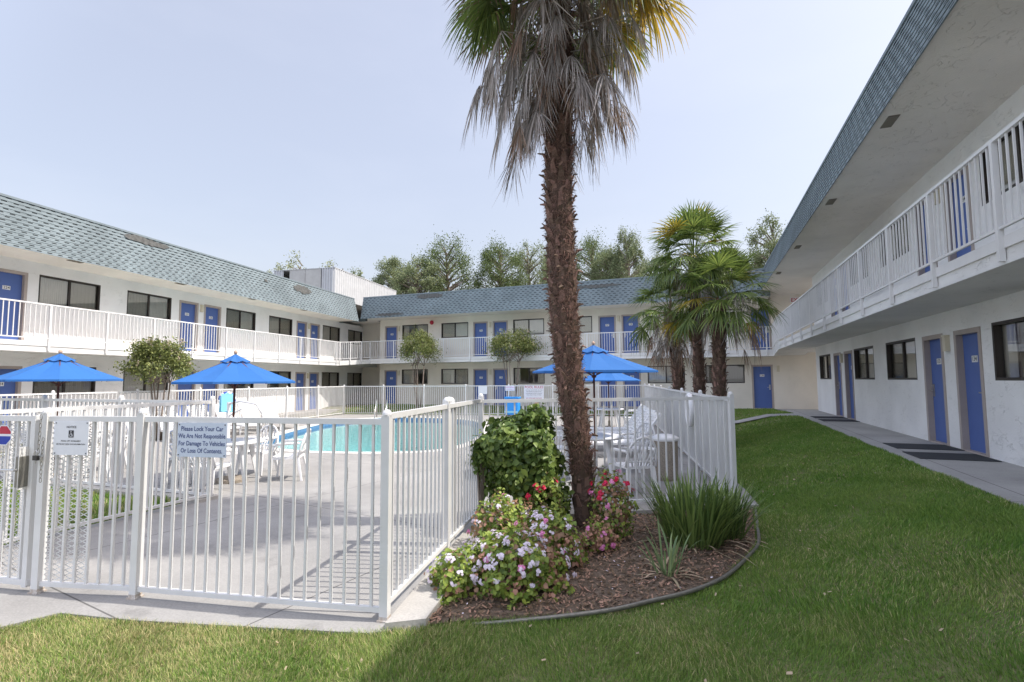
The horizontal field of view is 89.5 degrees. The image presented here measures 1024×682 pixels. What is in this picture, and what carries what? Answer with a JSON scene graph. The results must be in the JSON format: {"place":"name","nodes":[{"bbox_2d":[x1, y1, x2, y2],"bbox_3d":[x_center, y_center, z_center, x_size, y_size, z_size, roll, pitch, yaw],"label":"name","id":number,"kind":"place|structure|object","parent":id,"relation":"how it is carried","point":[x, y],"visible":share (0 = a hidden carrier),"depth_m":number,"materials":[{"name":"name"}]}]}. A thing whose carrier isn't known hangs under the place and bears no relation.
{"place":"outdoors","nodes":[
{"label":"outdoors","id":0,"kind":"place"},
{"bbox_2d":[0,479,179,544],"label":"grass","id":1,"kind":"structure","parent":0,"point":[95,504],"depth_m":7.33,"materials":[{"name":"plant"}]},
{"bbox_2d":[0,193,379,431],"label":"motel wing","id":2,"kind":"structure","parent":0,"point":[92,294],"depth_m":18.13,"materials":[{"name":"paint"}]},
{"bbox_2d":[0,366,21,428],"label":"door","id":3,"kind":"structure","parent":2,"relation":"in","point":[5,387],"depth_m":14.63,"materials":[{"name":"blue paint"}]},
{"bbox_2d":[0,268,27,339],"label":"door","id":4,"kind":"structure","parent":2,"relation":"in","point":[13,284],"depth_m":14.76,"materials":[{"name":"blue paint"}]},
{"bbox_2d":[32,367,95,395],"bbox_3d":[-13.922,1.238,16.057,0.160,0.880,1.846,-1,-4,12],"label":"window","id":5,"kind":"structure","parent":2,"relation":"in","point":[43,386],"depth_m":16.18,"materials":[{"name":"glass"}]},
{"bbox_2d":[38,275,100,309],"bbox_3d":[-13.937,-1.475,16.258,0.157,0.880,1.846,-1,-4,12],"label":"window","id":6,"kind":"structure","parent":2,"relation":"in","point":[52,290],"depth_m":16.24,"materials":[{"name":"glass"}]},
{"bbox_2d":[123,369,167,392],"bbox_3d":[-13.331,1.435,18.764,0.157,0.880,1.813,-1,-4,12],"label":"window","id":7,"kind":"structure","parent":2,"relation":"in","point":[128,383],"depth_m":18.56,"materials":[{"name":"glass"}]},
{"bbox_2d":[126,290,171,319],"bbox_3d":[-13.349,-1.277,18.966,0.160,0.880,1.813,-1,-4,12],"label":"window","id":8,"kind":"structure","parent":2,"relation":"in","point":[138,303],"depth_m":18.96,"materials":[{"name":"glass"}]},
{"bbox_2d":[178,300,198,350],"bbox_3d":[-12.958,-0.542,20.595,0.155,2.070,0.920,-1,-4,12],"label":"door","id":9,"kind":"structure","parent":2,"relation":"in","point":[188,311],"depth_m":20.69,"materials":[{"name":"blue paint"}]},
{"bbox_2d":[202,304,220,352],"bbox_3d":[-12.699,-0.455,21.783,0.155,2.070,0.920,-1,-4,12],"label":"door","id":10,"kind":"structure","parent":2,"relation":"in","point":[212,314],"depth_m":21.88,"materials":[{"name":"blue paint"}]},
{"bbox_2d":[226,308,255,330],"bbox_3d":[-12.366,-0.948,23.477,0.160,0.880,1.846,-1,-4,12],"label":"window","id":11,"kind":"structure","parent":2,"relation":"in","point":[239,319],"depth_m":23.48,"materials":[{"name":"glass"}]},
{"bbox_2d":[269,315,291,335],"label":"window","id":12,"kind":"structure","parent":2,"relation":"in","point":[278,325],"depth_m":26.21,"materials":[{"name":"glass"}]},
{"bbox_2d":[274,267,395,305],"bbox_3d":[-13.929,-3.097,42.123,5.010,3.490,10.250,-1,-4,12],"label":"rooftop container","id":13,"kind":"object","parent":2,"relation":"on","point":[342,282],"visible":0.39,"depth_m":37.70,"materials":[{"name":"white metal"}]},
{"bbox_2d":[339,341,370,364],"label":"balcony railing","id":14,"kind":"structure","parent":2,"relation":"attached to","point":[353,362],"depth_m":30.12,"materials":[{"name":"paint"}]},
{"bbox_2d":[0,414,756,636],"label":"pool deck","id":15,"kind":"structure","parent":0,"point":[18,604],"depth_m":5.38,"materials":[{"name":"concrete"}]},
{"bbox_2d":[0,415,40,587],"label":"pool gate","id":16,"kind":"structure","parent":15,"relation":"on","point":[25,467],"depth_m":4.45,"materials":[{"name":"metal"}]},
{"bbox_2d":[0,349,122,477],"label":"patio umbrella","id":17,"kind":"object","parent":15,"relation":"on","point":[59,367],"visible":0.84,"depth_m":9.47,"materials":[{"name":"blue fabric"}]},
{"bbox_2d":[0,475,217,502],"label":"kerb","id":18,"kind":"structure","parent":15,"relation":"on","point":[200,500],"depth_m":8.13,"materials":[{"name":"concrete"}]},
{"bbox_2d":[0,395,208,494],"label":"pool fence","id":19,"kind":"object","parent":18,"relation":"on","point":[43,400],"visible":0.45,"depth_m":8.59,"materials":[{"name":"metal"}]},
{"bbox_2d":[0,396,215,542],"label":"pool fence","id":20,"kind":"object","parent":18,"relation":"on","point":[211,402],"visible":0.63,"depth_m":6.66,"materials":[{"name":"metal"}]},
{"bbox_2d":[108,329,199,440],"bbox_3d":[-10.770,1.298,15.586,2.242,3.400,1.880,4,-6,-42],"label":"crape myrtle","id":21,"kind":"object","parent":15,"relation":"on","point":[150,356],"visible":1,"depth_m":15.41,"materials":[{"name":"green plant"}]},
{"bbox_2d":[0,385,343,454],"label":"pool fence","id":22,"kind":"object","parent":15,"relation":"on","point":[248,396],"visible":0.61,"depth_m":20.16,"materials":[{"name":"metal"}]},
{"bbox_2d":[183,448,231,488],"bbox_3d":[-4.883,1.969,8.244,0.618,0.903,0.646,0,-4,1],"label":"plastic chair","id":23,"kind":"object","parent":15,"relation":"on","point":[217,465],"visible":0.24,"depth_m":8.40,"materials":[{"name":"white plastic"}]},
{"bbox_2d":[27,408,392,622],"bbox_3d":[-2.479,1.323,4.172,3.213,1.550,0.133,-1,-4,10],"label":"pool fence","id":24,"kind":"object","parent":15,"relation":"on","point":[143,419],"visible":0.98,"depth_m":4.17,"materials":[{"name":"metal"}]},
{"bbox_2d":[44,422,92,580],"bbox_3d":[-3.779,1.363,4.407,0.400,1.328,0.001,-1,-4,8],"label":"expanded panel","id":25,"kind":"object","parent":24,"relation":"attached to","point":[69,512],"visible":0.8,"depth_m":4.40,"materials":[{"name":"white paint"}]},
{"bbox_2d":[53,421,89,454],"bbox_3d":[-3.751,0.826,4.396,0.330,0.285,0.010,-1,-4,7],"label":"notice sign","id":26,"kind":"object","parent":24,"relation":"attached to","point":[71,437],"visible":1,"depth_m":4.39,"materials":[{"name":"grey"}]},
{"bbox_2d":[177,423,226,457],"bbox_3d":[-2.519,0.803,4.194,0.460,0.275,0.008,-1,-4,11],"label":"notice sign","id":27,"kind":"object","parent":24,"relation":"attached to","point":[201,439],"visible":1,"depth_m":4.19,"materials":[{"name":"white"}]},
{"bbox_2d":[171,350,295,483],"bbox_3d":[-4.978,1.323,9.238,1.909,2.330,1.909,2,-5,-33],"label":"patio umbrella","id":28,"kind":"object","parent":15,"relation":"on","point":[233,373],"visible":0.94,"depth_m":8.86,"materials":[{"name":"blue fabric"}]},
{"bbox_2d":[205,437,264,484],"bbox_3d":[-4.973,2.132,9.178,1.050,0.722,1.050,0,-4,-8],"label":"resin table","id":29,"kind":"object","parent":15,"relation":"on","point":[240,442],"visible":0.38,"depth_m":9.05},
{"bbox_2d":[219,392,262,454],"bbox_3d":[-6.754,2.001,12.556,1.620,1.492,0.725,-4,-6,42],"label":"pool lift","id":30,"kind":"object","parent":15,"relation":"on","point":[226,402],"visible":0.69,"depth_m":12.80,"materials":[{"name":"white plastic"}]},
{"bbox_2d":[235,425,278,475],"bbox_3d":[-4.915,2.106,10.072,0.618,0.903,0.646,-1,-4,11],"label":"plastic chair","id":31,"kind":"object","parent":15,"relation":"on","point":[263,451],"visible":0.64,"depth_m":10.14,"materials":[{"name":"white plastic"}]},
{"bbox_2d":[271,428,310,480],"bbox_3d":[-3.995,2.048,9.379,0.646,0.903,0.618,0,-4,-9],"label":"plastic chair","id":32,"kind":"object","parent":15,"relation":"on","point":[301,453],"visible":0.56,"depth_m":9.24,"materials":[{"name":"white plastic"}]},
{"bbox_2d":[260,417,487,453],"bbox_3d":[-4.412,3.945,18.596,7.304,1.542,12.552,0,-4,-2],"label":"pool basin","id":33,"kind":"object","parent":15,"relation":"in","point":[289,432],"visible":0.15,"depth_m":17.68,"materials":[{"name":"paint"}]},
{"bbox_2d":[265,420,475,451],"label":"pool water","id":34,"kind":"structure","parent":33,"relation":"in","point":[340,437],"depth_m":17.19,"materials":[{"name":"liquid"}]},
{"bbox_2d":[465,429,489,517],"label":"leafy shrub","id":35,"kind":"object","parent":15,"relation":"on","point":[481,477],"visible":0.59,"depth_m":6.23,"materials":[{"name":"green plant"}]},
{"bbox_2d":[343,384,643,415],"bbox_3d":[-1.286,2.926,25.829,15.390,1.550,0.088,-1,-4,10],"label":"pool fence","id":36,"kind":"object","parent":15,"relation":"on","point":[423,386],"visible":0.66,"depth_m":26.48,"materials":[{"name":"metal"}]},
{"bbox_2d":[385,500,757,631],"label":"kerb","id":37,"kind":"structure","parent":15,"relation":"on","point":[419,605],"depth_m":4.03,"materials":[{"name":"concrete"}]},
{"bbox_2d":[391,393,483,601],"bbox_3d":[-0.669,1.359,5.349,0.088,1.550,2.939,-1,-4,11],"label":"pool fence","id":38,"kind":"object","parent":37,"relation":"on","point":[447,537],"visible":0.88,"depth_m":4.95,"materials":[{"name":"metal"}]},
{"bbox_2d":[483,391,737,508],"bbox_3d":[1.408,1.485,7.070,3.624,1.550,0.088,0,-4,-10],"label":"pool fence","id":39,"kind":"object","parent":37,"relation":"on","point":[729,397],"visible":0.6,"depth_m":7.20,"materials":[{"name":"metal"}]},
{"bbox_2d":[532,341,657,475],"bbox_3d":[1.558,1.244,9.770,2.187,2.490,2.187,0,-4,-10],"label":"patio umbrella","id":40,"kind":"object","parent":15,"relation":"on","point":[597,360],"visible":0.71,"depth_m":9.36,"materials":[{"name":"blue fabric"}]},
{"bbox_2d":[584,373,640,426],"bbox_3d":[3.477,1.987,18.581,2.187,2.290,2.187,2,-5,-25],"label":"patio umbrella","id":41,"kind":"object","parent":15,"relation":"on","point":[608,377],"visible":0.57,"depth_m":17.99,"materials":[{"name":"blue fabric"}]},
{"bbox_2d":[613,436,658,492],"bbox_3d":[1.946,1.918,8.100,0.618,0.903,0.646,1,-4,-11],"label":"plastic chair","id":42,"kind":"object","parent":15,"relation":"on","point":[632,463],"visible":0.76,"depth_m":7.92,"materials":[{"name":"white plastic"}]},
{"bbox_2d":[652,433,678,481],"bbox_3d":[2.708,2.035,9.116,0.470,0.800,0.470,-2,-5,21],"label":"waste bin","id":43,"kind":"object","parent":15,"relation":"on","point":[669,454],"visible":0.7,"depth_m":8.94,"materials":[{"name":"white plastic"}]},
{"bbox_2d":[644,383,730,490],"bbox_3d":[4.744,2.158,15.985,0.088,1.550,17.491,-1,-4,10],"label":"pool fence","id":44,"kind":"object","parent":15,"relation":"on","point":[653,391],"visible":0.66,"depth_m":9.90,"materials":[{"name":"metal"}]},
{"bbox_2d":[0,0,912,293],"label":"sky","id":45,"kind":"structure","parent":0,"point":[250,133],"materials":[{"name":"blue"}]},
{"bbox_2d":[0,404,1023,681],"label":"lawn","id":46,"kind":"structure","parent":0,"point":[786,666],"depth_m":3.43,"materials":[{"name":"plant"}]},
{"bbox_2d":[396,324,447,408],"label":"crape myrtle","id":47,"kind":"object","parent":46,"relation":"on","point":[425,344],"visible":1,"depth_m":27.93,"materials":[{"name":"green plant"}]},
{"bbox_2d":[326,404,633,415],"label":"pool deck","id":48,"kind":"structure","parent":46,"relation":"on","point":[487,411],"depth_m":28.04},
{"bbox_2d":[482,327,547,396],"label":"crape myrtle","id":49,"kind":"object","parent":48,"relation":"on","point":[521,342],"visible":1,"depth_m":26.87,"materials":[{"name":"green plant"}]},
{"bbox_2d":[427,509,754,624],"bbox_3d":[1.317,2.167,5.377,4.368,0.001,2.661,0,-4,-9],"label":"mulch bed","id":50,"kind":"object","parent":46,"relation":"on","point":[506,612],"visible":0.42,"depth_m":4.55,"materials":[{"name":"soil"}]},
{"bbox_2d":[424,541,492,606],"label":"geranium plant","id":51,"kind":"object","parent":50,"relation":"on","point":[450,561],"visible":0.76,"depth_m":4.23,"materials":[{"name":"green plant"}]},
{"bbox_2d":[464,487,538,554],"bbox_3d":[-0.056,1.860,5.396,0.756,0.671,0.929,-2,-5,21],"label":"geranium plant","id":52,"kind":"object","parent":50,"relation":"on","point":[513,512],"visible":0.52,"depth_m":5.25,"materials":[{"name":"green plant"}]},
{"bbox_2d":[458,524,576,609],"bbox_3d":[0.028,1.864,4.469,1.070,0.519,0.973,-2,-5,21],"label":"geranium plant","id":53,"kind":"object","parent":50,"relation":"on","point":[496,556],"visible":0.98,"depth_m":4.22,"materials":[{"name":"green plant"}]},
{"bbox_2d":[471,402,569,513],"bbox_3d":[0.062,1.494,6.327,1.197,1.503,1.180,-2,-5,21],"label":"leafy shrub","id":54,"kind":"object","parent":50,"relation":"on","point":[521,451],"visible":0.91,"depth_m":5.96,"materials":[{"name":"green plant"}]},
{"bbox_2d":[521,471,566,528],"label":"geranium plant","id":55,"kind":"object","parent":50,"relation":"on","point":[540,488],"visible":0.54,"depth_m":5.76,"materials":[{"name":"green plant"}]},
{"bbox_2d":[507,501,589,572],"bbox_3d":[0.339,1.882,5.029,0.810,0.569,0.928,-2,-5,21],"label":"geranium plant","id":56,"kind":"object","parent":50,"relation":"on","point":[555,537],"visible":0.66,"depth_m":4.88,"materials":[{"name":"green plant"}]},
{"bbox_2d":[537,469,574,520],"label":"leafy shrub","id":57,"kind":"object","parent":50,"relation":"on","point":[566,491],"visible":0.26,"depth_m":6.12,"materials":[{"name":"green plant"}]},
{"bbox_2d":[443,0,696,527],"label":"fan palm","id":58,"kind":"object","parent":50,"relation":"on","point":[565,69],"visible":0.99,"depth_m":6.37,"materials":[{"name":"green plant"}]},
{"bbox_2d":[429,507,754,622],"bbox_3d":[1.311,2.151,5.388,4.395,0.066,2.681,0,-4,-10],"label":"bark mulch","id":59,"kind":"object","parent":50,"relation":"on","point":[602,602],"visible":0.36,"depth_m":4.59,"materials":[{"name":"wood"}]},
{"bbox_2d":[587,463,639,542],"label":"geranium plant","id":60,"kind":"object","parent":59,"relation":"on","point":[621,513],"visible":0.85,"depth_m":5.74,"materials":[{"name":"green plant"}]},
{"bbox_2d":[579,513,621,555],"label":"geranium plant","id":61,"kind":"object","parent":50,"relation":"on","point":[598,533],"visible":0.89,"depth_m":5.28,"materials":[{"name":"pink plant"}]},
{"bbox_2d":[637,515,707,590],"bbox_3d":[1.432,1.856,4.667,0.645,0.489,0.748,-2,-5,21],"label":"iris plant","id":62,"kind":"object","parent":50,"relation":"on","point":[672,554],"visible":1,"depth_m":4.66,"materials":[{"name":"green plant"}]},
{"bbox_2d":[628,467,776,565],"bbox_3d":[1.971,1.763,5.563,1.464,0.802,1.476,-1,-4,4],"label":"strap leaf plant","id":63,"kind":"object","parent":50,"relation":"on","point":[699,524],"visible":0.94,"depth_m":5.38,"materials":[{"name":"plant"}]},
{"bbox_2d":[688,467,773,548],"bbox_3d":[2.364,1.812,5.773,1.167,0.731,1.008,-2,-5,21],"label":"strap leaf plant","id":64,"kind":"object","parent":50,"relation":"on","point":[736,527],"visible":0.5,"depth_m":5.64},
{"bbox_2d":[472,506,760,625],"bbox_3d":[1.790,2.139,5.059,4.823,0.080,0.902,3,-6,-42],"label":"bed edging","id":65,"kind":"object","parent":46,"relation":"on","point":[734,569],"visible":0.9,"depth_m":4.01,"materials":[{"name":"metal"}]},
{"bbox_2d":[625,275,709,390],"bbox_3d":[4.691,0.394,15.182,2.707,5.050,2.621,-2,-5,21],"label":"fan palm","id":66,"kind":"object","parent":46,"relation":"on","point":[677,352],"visible":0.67,"depth_m":15.00,"materials":[{"name":"green plant"}]},
{"bbox_2d":[639,200,751,393],"bbox_3d":[5.049,-0.548,14.372,3.094,6.803,3.080,-2,-5,21],"label":"fan palm","id":67,"kind":"object","parent":46,"relation":"on","point":[690,224],"visible":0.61,"depth_m":14.08,"materials":[{"name":"green plant"}]},
{"bbox_2d":[661,242,786,432],"bbox_3d":[5.445,0.031,13.312,3.203,5.488,3.068,-2,-5,21],"label":"fan palm","id":68,"kind":"object","parent":46,"relation":"on","point":[718,322],"visible":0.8,"depth_m":13.10,"materials":[{"name":"green plant"}]},
{"bbox_2d":[658,469,1023,643],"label":"grass","id":69,"kind":"structure","parent":46,"relation":"on","point":[952,489],"depth_m":4.61,"materials":[{"name":"plant"}]},
{"bbox_2d":[734,408,807,431],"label":"grass","id":70,"kind":"structure","parent":0,"point":[751,412],"depth_m":18.45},
{"bbox_2d":[726,419,935,496],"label":"grass","id":71,"kind":"structure","parent":0,"point":[807,429],"depth_m":9.46,"materials":[{"name":"plant"}]},
{"bbox_2d":[776,409,1023,505],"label":"walkway","id":72,"kind":"structure","parent":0,"point":[1003,479],"depth_m":7.55,"materials":[{"name":"concrete"}]},
{"bbox_2d":[339,268,817,408],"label":"motel wing","id":73,"kind":"structure","parent":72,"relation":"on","point":[465,326],"depth_m":28.10,"materials":[{"name":"paint"}]},
{"bbox_2d":[384,370,396,403],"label":"door","id":74,"kind":"structure","parent":73,"relation":"in","point":[390,376],"depth_m":31.75,"materials":[{"name":"blue paint"}]},
{"bbox_2d":[385,326,397,357],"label":"door","id":75,"kind":"structure","parent":73,"relation":"in","point":[391,332],"depth_m":31.95,"materials":[{"name":"blue paint"}]},
{"bbox_2d":[441,369,467,383],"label":"window","id":76,"kind":"structure","parent":73,"relation":"in","point":[448,376],"depth_m":30.28,"materials":[{"name":"glass"}]},
{"bbox_2d":[441,322,467,337],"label":"window","id":77,"kind":"structure","parent":73,"relation":"in","point":[460,329],"depth_m":30.49,"materials":[{"name":"glass"}]},
{"bbox_2d":[473,369,487,404],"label":"door","id":78,"kind":"structure","parent":73,"relation":"in","point":[480,376],"depth_m":29.65,"materials":[{"name":"blue paint"}]},
{"bbox_2d":[473,321,487,355],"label":"door","id":79,"kind":"structure","parent":73,"relation":"in","point":[480,329],"depth_m":29.84,"materials":[{"name":"blue paint"}]},
{"bbox_2d":[493,368,507,404],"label":"door","id":80,"kind":"structure","parent":73,"relation":"in","point":[498,374],"depth_m":29.21,"materials":[{"name":"blue paint"}]},
{"bbox_2d":[513,318,543,334],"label":"window","id":81,"kind":"structure","parent":73,"relation":"in","point":[531,325],"depth_m":28.83,"materials":[{"name":"glass"}]},
{"bbox_2d":[598,315,615,352],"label":"door","id":82,"kind":"structure","parent":73,"relation":"in","point":[607,323],"depth_m":27.25,"materials":[{"name":"blue paint"}]},
{"bbox_2d":[621,314,639,352],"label":"door","id":83,"kind":"structure","parent":73,"relation":"in","point":[630,325],"depth_m":26.84,"materials":[{"name":"blue paint"}]},
{"bbox_2d":[623,373,640,406],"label":"door","id":84,"kind":"structure","parent":73,"relation":"in","point":[635,375],"depth_m":26.61,"materials":[{"name":"blue paint"}]},
{"bbox_2d":[705,365,744,382],"bbox_3d":[10.334,1.604,25.105,1.760,0.880,0.160,-2,-5,21],"label":"window","id":85,"kind":"structure","parent":73,"relation":"in","point":[736,374],"depth_m":25.02,"materials":[{"name":"glass"}]},
{"bbox_2d":[751,365,774,408],"bbox_3d":[11.864,2.164,24.462,0.920,2.070,0.155,-2,-5,21],"label":"door","id":86,"kind":"structure","parent":73,"relation":"in","point":[762,377],"depth_m":24.47,"materials":[{"name":"blue paint"}]},
{"bbox_2d":[761,0,1023,466],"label":"motel wing","id":87,"kind":"structure","parent":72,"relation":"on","point":[896,257],"depth_m":8.63,"materials":[{"name":"paint"}]},
{"bbox_2d":[771,318,811,355],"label":"balcony","id":88,"kind":"structure","parent":87,"relation":"attached to","point":[782,352],"depth_m":22.05,"materials":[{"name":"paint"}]},
{"bbox_2d":[833,352,843,416],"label":"door","id":89,"kind":"structure","parent":87,"relation":"in","point":[837,365],"depth_m":17.15,"materials":[{"name":"blue paint"}]},
{"bbox_2d":[844,350,855,419],"bbox_3d":[10.256,1.332,15.573,0.155,2.070,0.920,-2,-5,20],"label":"door","id":90,"kind":"structure","parent":87,"relation":"in","point":[848,359],"depth_m":15.87,"materials":[{"name":"blue paint"}]},
{"bbox_2d":[854,346,874,379],"bbox_3d":[9.748,0.615,14.183,0.160,0.880,1.846,-2,-5,20],"label":"window","id":91,"kind":"structure","parent":87,"relation":"in","point":[863,357],"depth_m":14.38,"materials":[{"name":"glass"}]},
{"bbox_2d":[886,338,917,379],"bbox_3d":[8.787,0.426,11.560,0.160,0.880,1.846,-2,-5,20],"label":"window","id":92,"kind":"structure","parent":87,"relation":"in","point":[901,354],"depth_m":11.78,"materials":[{"name":"glass"}]},
{"bbox_2d":[915,201,937,275],"bbox_3d":[8.144,-1.783,10.060,0.155,2.070,0.920,-2,-5,20],"label":"door","id":93,"kind":"structure","parent":87,"relation":"in","point":[926,269],"depth_m":10.41,"materials":[{"name":"blue paint"}]},
{"bbox_2d":[922,333,949,445],"bbox_3d":[8.161,0.920,9.859,0.155,2.070,0.920,-2,-5,20],"label":"door","id":94,"kind":"structure","parent":87,"relation":"in","point":[933,353],"depth_m":10.06,"materials":[{"name":"blue paint"}]},
{"bbox_2d":[943,165,974,261],"bbox_3d":[7.671,-1.876,8.768,0.155,2.070,0.920,-2,-5,20],"label":"door","id":95,"kind":"structure","parent":87,"relation":"in","point":[970,248],"depth_m":8.95,"materials":[{"name":"blue paint"}]},
{"bbox_2d":[953,326,989,456],"bbox_3d":[7.687,0.826,8.567,0.155,2.070,0.920,-2,-5,20],"label":"door","id":96,"kind":"structure","parent":87,"relation":"in","point":[973,424],"depth_m":8.73,"materials":[{"name":"blue paint"}]},
{"bbox_2d":[979,120,1023,205],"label":"window","id":97,"kind":"structure","parent":87,"relation":"in","point":[1017,134],"depth_m":7.55,"materials":[{"name":"brown metal"}]},
{"bbox_2d":[991,317,1023,380],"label":"window","id":98,"kind":"structure","parent":87,"relation":"in","point":[1007,365],"depth_m":7.74,"materials":[{"name":"glass"}]},
{"bbox_2d":[883,443,964,450],"bbox_3d":[7.439,1.914,9.370,1.000,0.012,0.800,-2,-5,21],"label":"door mat","id":99,"kind":"object","parent":72,"relation":"on","point":[920,446],"depth_m":9.32,"materials":[{"name":"grey"}]},
{"bbox_2d":[902,451,1001,461],"bbox_3d":[6.930,1.830,8.197,1.000,0.012,0.800,-2,-5,21],"label":"door mat","id":100,"kind":"object","parent":72,"relation":"on","point":[949,456],"depth_m":8.14,"materials":[{"name":"grey"}]},
{"label":"ground","id":101,"kind":"structure","parent":0,"visible":0},
{"bbox_2d":[369,255,416,293],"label":"tree","id":102,"kind":"object","parent":101,"relation":"on","point":[382,278],"visible":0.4,"depth_m":53.78,"materials":[{"name":"green plant"}]},
{"bbox_2d":[389,252,447,294],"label":"tree","id":103,"kind":"object","parent":101,"relation":"on","point":[405,279],"visible":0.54,"depth_m":50.85,"materials":[{"name":"green plant"}]},
{"bbox_2d":[410,224,483,292],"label":"tree","id":104,"kind":"object","parent":101,"relation":"on","point":[448,267],"visible":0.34,"depth_m":53.28,"materials":[{"name":"green plant"}]},
{"bbox_2d":[471,231,530,288],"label":"tree","id":105,"kind":"object","parent":101,"relation":"on","point":[489,260],"visible":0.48,"depth_m":54.81,"materials":[{"name":"green plant"}]},
{"bbox_2d":[505,239,547,285],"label":"tree","id":106,"kind":"object","parent":101,"relation":"on","point":[527,264],"visible":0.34,"depth_m":58.71,"materials":[{"name":"green plant"}]},
{"bbox_2d":[574,226,619,280],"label":"tree","id":107,"kind":"object","parent":101,"relation":"on","point":[590,247],"visible":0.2,"depth_m":58.99,"materials":[{"name":"green plant"}]},
{"bbox_2d":[585,245,631,280],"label":"tree","id":108,"kind":"object","parent":101,"relation":"on","point":[608,256],"visible":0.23,"depth_m":55.30,"materials":[{"name":"green plant"}]},
{"bbox_2d":[608,224,648,278],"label":"tree","id":109,"kind":"object","parent":101,"relation":"on","point":[632,252],"visible":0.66,"depth_m":53.43,"materials":[{"name":"green plant"}]},
{"bbox_2d":[740,208,784,268],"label":"tree","id":110,"kind":"object","parent":101,"relation":"on","point":[770,245],"visible":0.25,"depth_m":45.59,"materials":[{"name":"green plant"}]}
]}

